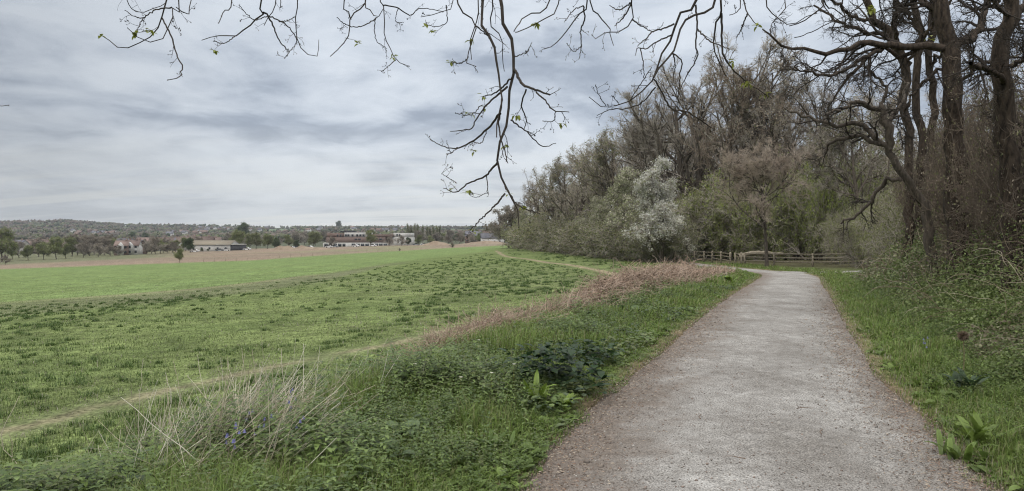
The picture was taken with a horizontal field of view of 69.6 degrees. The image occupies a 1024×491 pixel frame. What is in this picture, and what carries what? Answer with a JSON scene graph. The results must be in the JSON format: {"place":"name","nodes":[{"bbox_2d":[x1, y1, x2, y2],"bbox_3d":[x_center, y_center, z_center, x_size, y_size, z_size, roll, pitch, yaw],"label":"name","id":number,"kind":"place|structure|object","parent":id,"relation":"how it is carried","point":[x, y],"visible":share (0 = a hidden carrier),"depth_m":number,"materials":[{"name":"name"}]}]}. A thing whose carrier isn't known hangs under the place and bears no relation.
{"place":"outdoors","nodes":[
{"label":"outdoors","id":0,"kind":"place"},
{"bbox_2d":[0,222,1023,490],"bbox_3d":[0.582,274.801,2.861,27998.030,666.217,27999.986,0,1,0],"label":"ground","id":1,"kind":"structure","parent":0,"point":[138,272],"depth_m":29.37,"materials":[{"name":"green plant"}]},
{"bbox_2d":[0,226,18,258],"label":"tree","id":2,"kind":"object","parent":1,"relation":"on","point":[6,243],"visible":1,"depth_m":344.86,"materials":[{"name":"green plant"}]},
{"bbox_2d":[40,236,65,258],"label":"tree","id":3,"kind":"object","parent":1,"relation":"on","point":[54,246],"visible":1,"depth_m":350.88,"materials":[{"name":"green plant"}]},
{"bbox_2d":[113,239,130,255],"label":"house","id":4,"kind":"structure","parent":1,"relation":"on","point":[124,244],"depth_m":388.82,"materials":[{"name":"paint"}]},
{"bbox_2d":[129,238,142,254],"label":"house","id":5,"kind":"structure","parent":1,"relation":"on","point":[135,247],"depth_m":392.85,"materials":[{"name":"white paint"}]},
{"bbox_2d":[142,235,166,253],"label":"tree","id":6,"kind":"object","parent":1,"relation":"on","point":[152,243],"visible":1,"depth_m":378.66,"materials":[{"name":"green plant"}]},
{"bbox_2d":[189,240,239,251],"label":"barn","id":7,"kind":"structure","parent":1,"relation":"on","point":[210,245],"depth_m":414.84,"materials":[{"name":"metal"}]},
{"bbox_2d":[0,218,504,241],"bbox_3d":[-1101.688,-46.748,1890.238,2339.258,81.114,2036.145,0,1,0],"label":"hillside woodland","id":8,"kind":"object","parent":1,"relation":"on","point":[59,228],"visible":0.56,"depth_m":1692.31,"materials":[{"name":"plant"}]},
{"bbox_2d":[73,340,451,481],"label":"dead stalks","id":9,"kind":"object","parent":1,"relation":"on","point":[241,409],"visible":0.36,"depth_m":5.29,"materials":[{"name":"beige plant"}]},
{"bbox_2d":[0,250,639,470],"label":"meadow tussock","id":10,"kind":"object","parent":1,"relation":"on","point":[29,451],"visible":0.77,"depth_m":23.74,"materials":[{"name":"green plant"}]},
{"bbox_2d":[323,231,414,246],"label":"office building","id":11,"kind":"structure","parent":1,"relation":"on","point":[347,238],"depth_m":502.57,"materials":[{"name":"concrete"}]},
{"bbox_2d":[386,419,427,436],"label":"broadleaf plant","id":12,"kind":"object","parent":1,"relation":"on","point":[409,430],"visible":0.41,"depth_m":5.52,"materials":[{"name":"green plant"}]},
{"bbox_2d":[4,0,935,240],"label":"overhanging tree","id":13,"kind":"object","parent":1,"relation":"on","point":[658,67],"visible":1,"depth_m":5.75,"materials":[{"name":"brown plant"}]},
{"bbox_2d":[469,427,514,450],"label":"dock plant","id":14,"kind":"object","parent":1,"relation":"on","point":[491,437],"visible":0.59,"depth_m":5.46,"materials":[{"name":"green plant"}]},
{"bbox_2d":[482,205,524,246],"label":"tree","id":15,"kind":"object","parent":1,"relation":"on","point":[501,216],"visible":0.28,"depth_m":232.52,"materials":[{"name":"green plant"}]},
{"bbox_2d":[488,203,528,239],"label":"tree","id":16,"kind":"object","parent":1,"relation":"on","point":[509,215],"visible":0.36,"depth_m":221.58,"materials":[{"name":"green plant"}]},
{"bbox_2d":[0,262,1023,490],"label":"verge undergrowth","id":17,"kind":"object","parent":1,"relation":"on","point":[67,476],"visible":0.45,"depth_m":5.67,"materials":[{"name":"green plant"}]},
{"bbox_2d":[508,369,556,402],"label":"dock plant","id":18,"kind":"object","parent":1,"relation":"on","point":[539,390],"visible":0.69,"depth_m":6.85,"materials":[{"name":"green plant"}]},
{"bbox_2d":[521,169,548,220],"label":"bare tree","id":19,"kind":"object","parent":1,"relation":"on","point":[534,189],"visible":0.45,"depth_m":180.18,"materials":[{"name":"brown plant"}]},
{"bbox_2d":[507,211,563,250],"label":"hawthorn bush","id":20,"kind":"object","parent":1,"relation":"on","point":[518,233],"visible":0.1,"depth_m":160.56,"materials":[{"name":"green plant"}]},
{"bbox_2d":[510,208,568,250],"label":"hawthorn bush","id":21,"kind":"object","parent":1,"relation":"on","point":[524,233],"visible":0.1,"depth_m":146.75,"materials":[{"name":"green plant"}]},
{"bbox_2d":[482,341,611,393],"bbox_3d":[0.288,1.232,7.761,1.456,0.445,1.889,0,1,0],"label":"bramble bush","id":22,"kind":"object","parent":1,"relation":"on","point":[568,356],"visible":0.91,"depth_m":7.58,"materials":[{"name":"green plant"}]},
{"bbox_2d":[521,161,574,221],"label":"bare tree","id":23,"kind":"object","parent":1,"relation":"on","point":[552,210],"visible":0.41,"depth_m":148.96,"materials":[{"name":"brown plant"}]},
{"bbox_2d":[520,211,588,251],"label":"hawthorn bush","id":24,"kind":"object","parent":1,"relation":"on","point":[530,234],"visible":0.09,"depth_m":136.39,"materials":[{"name":"green plant"}]},
{"bbox_2d":[533,213,577,253],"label":"hawthorn bush","id":25,"kind":"object","parent":1,"relation":"on","point":[546,243],"visible":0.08,"depth_m":116.27,"materials":[{"name":"green plant"}]},
{"bbox_2d":[373,255,737,362],"bbox_3d":[4.696,1.094,23.682,3.209,1.782,31.920,0,1,22],"label":"dead bracken","id":26,"kind":"object","parent":1,"relation":"on","point":[688,269],"depth_m":16.51,"materials":[{"name":"brown plant"}]},
{"bbox_2d":[528,205,588,252],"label":"hawthorn bush","id":27,"kind":"object","parent":1,"relation":"on","point":[542,228],"visible":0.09,"depth_m":122.28,"materials":[{"name":"green plant"}]},
{"bbox_2d":[528,153,592,223],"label":"budding tree","id":28,"kind":"object","parent":1,"relation":"on","point":[554,178],"visible":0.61,"depth_m":133.87,"materials":[{"name":"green plant"}]},
{"bbox_2d":[545,388,582,409],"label":"dock plant","id":29,"kind":"object","parent":1,"relation":"on","point":[567,402],"visible":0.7,"depth_m":6.77,"materials":[{"name":"green plant"}]},
{"bbox_2d":[541,149,603,218],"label":"bare tree","id":30,"kind":"object","parent":1,"relation":"on","point":[572,160],"visible":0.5,"depth_m":121.09,"materials":[{"name":"brown plant"}]},
{"bbox_2d":[551,210,595,255],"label":"hawthorn bush","id":31,"kind":"object","parent":1,"relation":"on","point":[568,241],"visible":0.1,"depth_m":94.18,"materials":[{"name":"green plant"}]},
{"bbox_2d":[539,202,610,254],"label":"hawthorn bush","id":32,"kind":"object","parent":1,"relation":"on","point":[561,226],"visible":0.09,"depth_m":107.13,"materials":[{"name":"green plant"}]},
{"bbox_2d":[574,195,605,257],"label":"blossom tree","id":33,"kind":"object","parent":1,"relation":"on","point":[598,203],"visible":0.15,"depth_m":85.05,"materials":[{"name":"plant"}]},
{"bbox_2d":[559,338,624,361],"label":"bramble bush","id":34,"kind":"object","parent":1,"relation":"on","point":[592,349],"visible":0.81,"depth_m":9.17,"materials":[{"name":"green plant"}]},
{"bbox_2d":[572,201,613,257],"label":"hawthorn bush","id":35,"kind":"object","parent":1,"relation":"on","point":[581,229],"visible":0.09,"depth_m":81.85,"materials":[{"name":"green plant"}]},
{"bbox_2d":[568,142,618,213],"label":"bare tree","id":36,"kind":"object","parent":1,"relation":"on","point":[581,169],"visible":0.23,"depth_m":111.58,"materials":[{"name":"brown plant"}]},
{"bbox_2d":[578,203,621,258],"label":"hawthorn bush","id":37,"kind":"object","parent":1,"relation":"on","point":[588,239],"visible":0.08,"depth_m":79.74,"materials":[{"name":"green plant"}]},
{"bbox_2d":[582,202,624,257],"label":"hawthorn bush","id":38,"kind":"object","parent":1,"relation":"on","point":[599,224],"visible":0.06,"depth_m":74.44,"materials":[{"name":"green plant"}]},
{"bbox_2d":[567,122,648,215],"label":"budding tree","id":39,"kind":"object","parent":1,"relation":"on","point":[599,154],"visible":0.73,"depth_m":98.83,"materials":[{"name":"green plant"}]},
{"bbox_2d":[590,184,639,239],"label":"blossom tree","id":40,"kind":"object","parent":1,"relation":"on","point":[600,210],"visible":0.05,"depth_m":78.15,"materials":[{"name":"plant"}]},
{"bbox_2d":[601,166,647,258],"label":"tree","id":41,"kind":"object","parent":1,"relation":"on","point":[622,190],"visible":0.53,"depth_m":72.43,"materials":[{"name":"plant"}]},
{"bbox_2d":[586,203,697,260],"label":"hawthorn bush","id":42,"kind":"object","parent":1,"relation":"on","point":[612,246],"visible":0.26,"depth_m":67.63,"materials":[{"name":"green plant"}]},
{"bbox_2d":[621,154,679,262],"bbox_3d":[11.375,-2.824,59.578,4.524,9.535,5.473,0,1,17],"label":"blossom tree","id":43,"kind":"object","parent":1,"relation":"on","point":[656,216],"visible":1,"depth_m":59.26,"materials":[{"name":"white plant"}]},
{"bbox_2d":[609,80,693,206],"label":"bare tree","id":44,"kind":"object","parent":1,"relation":"on","point":[641,118],"visible":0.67,"depth_m":88.43,"materials":[{"name":"brown plant"}]},
{"bbox_2d":[607,211,698,262],"bbox_3d":[12.149,-0.364,64.204,7.564,5.549,8.589,0,1,-35],"label":"hawthorn bush","id":45,"kind":"object","parent":1,"relation":"on","point":[630,249],"visible":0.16,"depth_m":63.23,"materials":[{"name":"green plant"}]},
{"bbox_2d":[603,109,704,200],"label":"bare tree","id":46,"kind":"object","parent":1,"relation":"on","point":[634,134],"visible":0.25,"depth_m":92.45,"materials":[{"name":"brown plant"}]},
{"bbox_2d":[628,219,700,262],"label":"hawthorn bush","id":47,"kind":"object","parent":1,"relation":"on","point":[669,247],"visible":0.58,"depth_m":60.37,"materials":[{"name":"green plant"}]},
{"bbox_2d":[621,210,707,262],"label":"hawthorn bush","id":48,"kind":"object","parent":1,"relation":"on","point":[666,251],"visible":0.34,"depth_m":61.44,"materials":[{"name":"green plant"}]},
{"bbox_2d":[614,72,734,195],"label":"bare tree","id":49,"kind":"object","parent":1,"relation":"on","point":[659,143],"visible":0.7,"depth_m":85.71,"materials":[{"name":"brown plant"}]},
{"bbox_2d":[598,169,757,259],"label":"hazel bush","id":50,"kind":"object","parent":1,"relation":"on","point":[684,202],"visible":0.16,"depth_m":73.47,"materials":[{"name":"green plant"}]},
{"bbox_2d":[664,210,696,262],"bbox_3d":[13.778,-0.733,61.260,2.830,4.931,2.340,0,1,-2],"label":"blossom tree","id":51,"kind":"object","parent":1,"relation":"on","point":[682,224],"visible":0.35,"depth_m":60.99,"materials":[{"name":"white plant"}]},
{"bbox_2d":[645,54,736,192],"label":"bare tree","id":52,"kind":"object","parent":1,"relation":"on","point":[700,174],"visible":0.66,"depth_m":85.95,"materials":[{"name":"brown plant"}]},
{"bbox_2d":[659,178,731,260],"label":"hazel bush","id":53,"kind":"object","parent":1,"relation":"on","point":[708,222],"visible":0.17,"depth_m":73.40,"materials":[{"name":"green plant"}]},
{"bbox_2d":[656,115,735,190],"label":"budding tree","id":54,"kind":"object","parent":1,"relation":"on","point":[693,172],"visible":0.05,"depth_m":102.44,"materials":[{"name":"green plant"}]},
{"bbox_2d":[686,251,730,263],"bbox_3d":[17.262,1.140,65.017,0.308,1.386,10.229,0,1,-7],"label":"post and rail fence","id":55,"kind":"object","parent":1,"relation":"on","point":[712,255],"visible":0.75,"depth_m":63.95,"materials":[{"name":"brown wood"}]},
{"bbox_2d":[684,180,738,258],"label":"hazel bush","id":56,"kind":"object","parent":1,"relation":"on","point":[695,208],"visible":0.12,"depth_m":75.53,"materials":[{"name":"green plant"}]},
{"bbox_2d":[672,29,776,202],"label":"bare tree","id":57,"kind":"object","parent":1,"relation":"on","point":[729,137],"visible":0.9,"depth_m":78.57,"materials":[{"name":"brown plant"}]},
{"bbox_2d":[674,187,776,259],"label":"thorn bush","id":58,"kind":"object","parent":1,"relation":"on","point":[716,212],"visible":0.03,"depth_m":73.73,"materials":[{"name":"green plant"}]},
{"bbox_2d":[681,193,793,259],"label":"hazel bush","id":59,"kind":"object","parent":1,"relation":"on","point":[756,235],"visible":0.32,"depth_m":71.85,"materials":[{"name":"green plant"}]},
{"bbox_2d":[706,166,778,259],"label":"hazel bush","id":60,"kind":"object","parent":1,"relation":"on","point":[717,206],"visible":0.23,"depth_m":73.12,"materials":[{"name":"green plant"}]},
{"bbox_2d":[709,181,783,259],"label":"hazel bush","id":61,"kind":"object","parent":1,"relation":"on","point":[749,226],"visible":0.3,"depth_m":71.75,"materials":[{"name":"green plant"}]},
{"bbox_2d":[694,29,805,179],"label":"bare tree","id":62,"kind":"object","parent":1,"relation":"on","point":[768,53],"visible":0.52,"depth_m":78.94,"materials":[{"name":"brown plant"}]},
{"bbox_2d":[700,133,826,266],"bbox_3d":[17.441,-3.006,51.080,5.195,9.784,7.450,-1,1,-41],"label":"tree","id":63,"kind":"object","parent":1,"relation":"on","point":[759,167],"visible":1,"depth_m":51.01,"materials":[{"name":"brown plant"}]},
{"bbox_2d":[723,184,803,259],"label":"hazel bush","id":64,"kind":"object","parent":1,"relation":"on","point":[736,222],"visible":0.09,"depth_m":72.04,"materials":[{"name":"green plant"}]},
{"bbox_2d":[727,174,800,259],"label":"hazel bush","id":65,"kind":"object","parent":1,"relation":"on","point":[772,235],"visible":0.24,"depth_m":70.77,"materials":[{"name":"green plant"}]},
{"bbox_2d":[702,53,832,186],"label":"bare tree","id":66,"kind":"object","parent":1,"relation":"on","point":[748,112],"visible":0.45,"depth_m":77.94,"materials":[{"name":"brown plant"}]},
{"bbox_2d":[740,178,806,259],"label":"hazel bush","id":67,"kind":"object","parent":1,"relation":"on","point":[786,226],"visible":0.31,"depth_m":69.56,"materials":[{"name":"green plant"}]},
{"bbox_2d":[752,61,835,188],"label":"bare tree","id":68,"kind":"object","parent":1,"relation":"on","point":[781,106],"visible":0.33,"depth_m":74.08,"materials":[{"name":"brown plant"}]},
{"bbox_2d":[767,147,825,259],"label":"hazel bush","id":69,"kind":"object","parent":1,"relation":"on","point":[795,211],"visible":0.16,"depth_m":69.00,"materials":[{"name":"green plant"}]},
{"bbox_2d":[743,252,858,266],"bbox_3d":[20.669,1.131,53.872,0.739,1.446,9.691,0,1,-33],"label":"post and rail fence","id":70,"kind":"object","parent":1,"relation":"on","point":[812,262],"visible":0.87,"depth_m":53.15,"materials":[{"name":"brown wood"}]},
{"bbox_2d":[770,161,833,259],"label":"hazel bush","id":71,"kind":"object","parent":1,"relation":"on","point":[793,245],"visible":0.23,"depth_m":68.47,"materials":[{"name":"green plant"}]},
{"bbox_2d":[779,142,864,259],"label":"tree","id":72,"kind":"object","parent":1,"relation":"on","point":[819,212],"visible":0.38,"depth_m":66.43,"materials":[{"name":"green plant"}]},
{"bbox_2d":[778,67,870,180],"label":"bare tree","id":73,"kind":"object","parent":1,"relation":"on","point":[824,94],"visible":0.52,"depth_m":68.56,"materials":[{"name":"brown plant"}]},
{"bbox_2d":[808,201,863,263],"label":"hazel bush","id":74,"kind":"object","parent":1,"relation":"on","point":[826,245],"visible":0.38,"depth_m":56.71,"materials":[{"name":"green plant"}]},
{"bbox_2d":[802,174,872,259],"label":"hazel bush","id":75,"kind":"object","parent":1,"relation":"on","point":[814,199],"visible":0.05,"depth_m":65.77,"materials":[{"name":"green plant"}]},
{"bbox_2d":[826,182,865,259],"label":"hazel bush","id":76,"kind":"object","parent":1,"relation":"on","point":[834,217],"visible":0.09,"depth_m":59.33,"materials":[{"name":"green plant"}]},
{"bbox_2d":[796,103,915,260],"bbox_3d":[27.427,-4.753,58.993,9.007,12.976,8.863,0,1,38],"label":"budding tree","id":77,"kind":"object","parent":1,"relation":"on","point":[873,163],"visible":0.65,"depth_m":57.99,"materials":[{"name":"green plant"}]},
{"bbox_2d":[820,193,892,266],"bbox_3d":[24.037,-0.540,50.195,4.600,6.260,4.288,0,1,-9],"label":"hazel bush","id":78,"kind":"object","parent":1,"relation":"on","point":[846,246],"visible":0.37,"depth_m":50.24,"materials":[{"name":"green plant"}]},
{"bbox_2d":[814,117,902,259],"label":"hazel bush","id":79,"kind":"object","parent":1,"relation":"on","point":[831,203],"visible":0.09,"depth_m":65.14,"materials":[{"name":"green plant"}]},
{"bbox_2d":[778,52,940,281],"bbox_3d":[8.942,-2.002,19.381,4.322,6.555,2.543,0,1,0],"label":"bare tree","id":80,"kind":"object","parent":1,"relation":"on","point":[898,168],"visible":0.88,"depth_m":18.99,"materials":[{"name":"brown plant"}]},
{"bbox_2d":[850,183,897,264],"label":"hazel bush","id":81,"kind":"object","parent":1,"relation":"on","point":[884,242],"visible":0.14,"depth_m":39.99,"materials":[{"name":"green plant"}]},
{"bbox_2d":[853,180,898,268],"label":"hazel bush","id":82,"kind":"object","parent":1,"relation":"on","point":[863,243],"visible":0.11,"depth_m":46.56,"materials":[{"name":"green plant"}]},
{"bbox_2d":[798,0,956,267],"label":"bare tree","id":83,"kind":"object","parent":1,"relation":"on","point":[908,166],"visible":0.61,"depth_m":25.84,"materials":[{"name":"brown plant"}]},
{"bbox_2d":[850,199,904,262],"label":"hazel bush","id":84,"kind":"object","parent":1,"relation":"on","point":[883,231],"visible":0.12,"depth_m":34.93,"materials":[{"name":"green plant"}]},
{"bbox_2d":[833,132,936,250],"bbox_3d":[31.864,-2.911,62.601,7.375,12.759,8.061,0,1,-29],"label":"hazel bush","id":85,"kind":"object","parent":1,"relation":"on","point":[858,181],"visible":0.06,"depth_m":62.82,"materials":[{"name":"green plant"}]},
{"bbox_2d":[758,0,1023,284],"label":"bare tree","id":86,"kind":"object","parent":1,"relation":"on","point":[943,22],"visible":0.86,"depth_m":16.85,"materials":[{"name":"brown plant"}]},
{"bbox_2d":[843,81,940,194],"bbox_3d":[33.329,-6.604,64.825,10.784,16.590,11.202,0,1,-22],"label":"bare tree","id":87,"kind":"object","parent":1,"relation":"on","point":[890,99],"visible":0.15,"depth_m":63.92,"materials":[{"name":"brown plant"}]},
{"bbox_2d":[865,180,925,257],"bbox_3d":[16.646,-0.558,29.151,4.600,4.495,4.288,0,1,20],"label":"hazel bush","id":88,"kind":"object","parent":1,"relation":"on","point":[898,215],"visible":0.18,"depth_m":29.18,"materials":[{"name":"green plant"}]},
{"bbox_2d":[880,0,951,262],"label":"bare tree","id":89,"kind":"object","parent":1,"relation":"on","point":[919,29],"visible":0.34,"depth_m":26.85,"materials":[{"name":"brown plant"}]},
{"bbox_2d":[885,128,975,263],"bbox_3d":[15.343,-1.148,25.051,4.430,5.826,3.794,1,1,43],"label":"thorn bush","id":90,"kind":"object","parent":1,"relation":"on","point":[912,214],"visible":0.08,"depth_m":25.73,"materials":[{"name":"brown plant"}]},
{"bbox_2d":[885,12,982,203],"bbox_3d":[15.654,-4.868,27.366,1.967,11.910,3.708,-1,1,-41],"label":"bare tree","id":91,"kind":"object","parent":1,"relation":"on","point":[931,66],"visible":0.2,"depth_m":27.84,"materials":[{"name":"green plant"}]},
{"bbox_2d":[850,204,1023,383],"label":"bramble bank","id":92,"kind":"structure","parent":1,"relation":"on","point":[868,272],"depth_m":13.45,"materials":[{"name":"green plant"}]},
{"bbox_2d":[850,208,1023,369],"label":"bramble stems","id":93,"kind":"object","parent":1,"relation":"on","point":[920,298],"visible":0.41,"depth_m":12.97,"materials":[{"name":"brown plant"}]},
{"bbox_2d":[894,85,1023,275],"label":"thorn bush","id":94,"kind":"object","parent":1,"relation":"on","point":[943,183],"visible":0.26,"depth_m":16.82,"materials":[{"name":"brown plant"}]},
{"bbox_2d":[896,78,1023,266],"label":"thorn bush","id":95,"kind":"object","parent":1,"relation":"on","point":[905,194],"visible":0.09,"depth_m":20.98,"materials":[{"name":"brown plant"}]},
{"bbox_2d":[938,367,990,387],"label":"comfrey plant","id":96,"kind":"object","parent":1,"relation":"on","point":[958,376],"visible":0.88,"depth_m":7.43,"materials":[{"name":"green plant"}]},
{"bbox_2d":[914,118,1021,258],"bbox_3d":[13.667,-1.153,20.974,3.794,5.681,4.430,1,1,41],"label":"thorn bush","id":97,"kind":"object","parent":1,"relation":"on","point":[940,219],"visible":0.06,"depth_m":21.26,"materials":[{"name":"brown plant"}]},
{"bbox_2d":[921,0,1023,295],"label":"bare tree","id":98,"kind":"object","parent":1,"relation":"on","point":[1000,66],"visible":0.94,"depth_m":12.84,"materials":[{"name":"brown plant"}]},
{"bbox_2d":[925,38,1023,265],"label":"thorn bush","id":99,"kind":"object","parent":1,"relation":"on","point":[986,123],"visible":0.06,"depth_m":17.86,"materials":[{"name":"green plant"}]},
{"bbox_2d":[939,60,1023,280],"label":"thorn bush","id":100,"kind":"object","parent":1,"relation":"on","point":[974,206],"visible":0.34,"depth_m":14.82,"materials":[{"name":"brown plant"}]},
{"bbox_2d":[942,44,1023,296],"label":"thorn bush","id":101,"kind":"object","parent":1,"relation":"on","point":[996,201],"visible":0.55,"depth_m":12.99,"materials":[{"name":"brown plant"}]},
{"bbox_2d":[949,409,1023,447],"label":"dock plant","id":102,"kind":"object","parent":1,"relation":"on","point":[979,433],"visible":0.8,"depth_m":5.62,"materials":[{"name":"green plant"}]},
{"bbox_2d":[0,0,1023,227],"label":"sky","id":103,"kind":"structure","parent":0,"point":[92,129],"materials":[{"name":"grey"}]},
{"bbox_2d":[77,261,1023,490],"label":"verge grass","id":104,"kind":"structure","parent":0,"point":[914,354],"depth_m":6.85,"materials":[{"name":"green plant"}]},
{"bbox_2d":[510,262,1004,490],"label":"path","id":105,"kind":"structure","parent":0,"point":[776,287],"depth_m":6.39,"materials":[{"name":"grey gravel"}]},
{"bbox_2d":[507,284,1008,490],"bbox_3d":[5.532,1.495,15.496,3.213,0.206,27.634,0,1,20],"label":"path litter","id":106,"kind":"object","parent":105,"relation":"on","point":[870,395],"visible":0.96,"depth_m":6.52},
{"bbox_2d":[925,428,1001,459],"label":"dock plant","id":107,"kind":"object","parent":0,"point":[951,448],"visible":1,"depth_m":5.32,"materials":[{"name":"green plant"}]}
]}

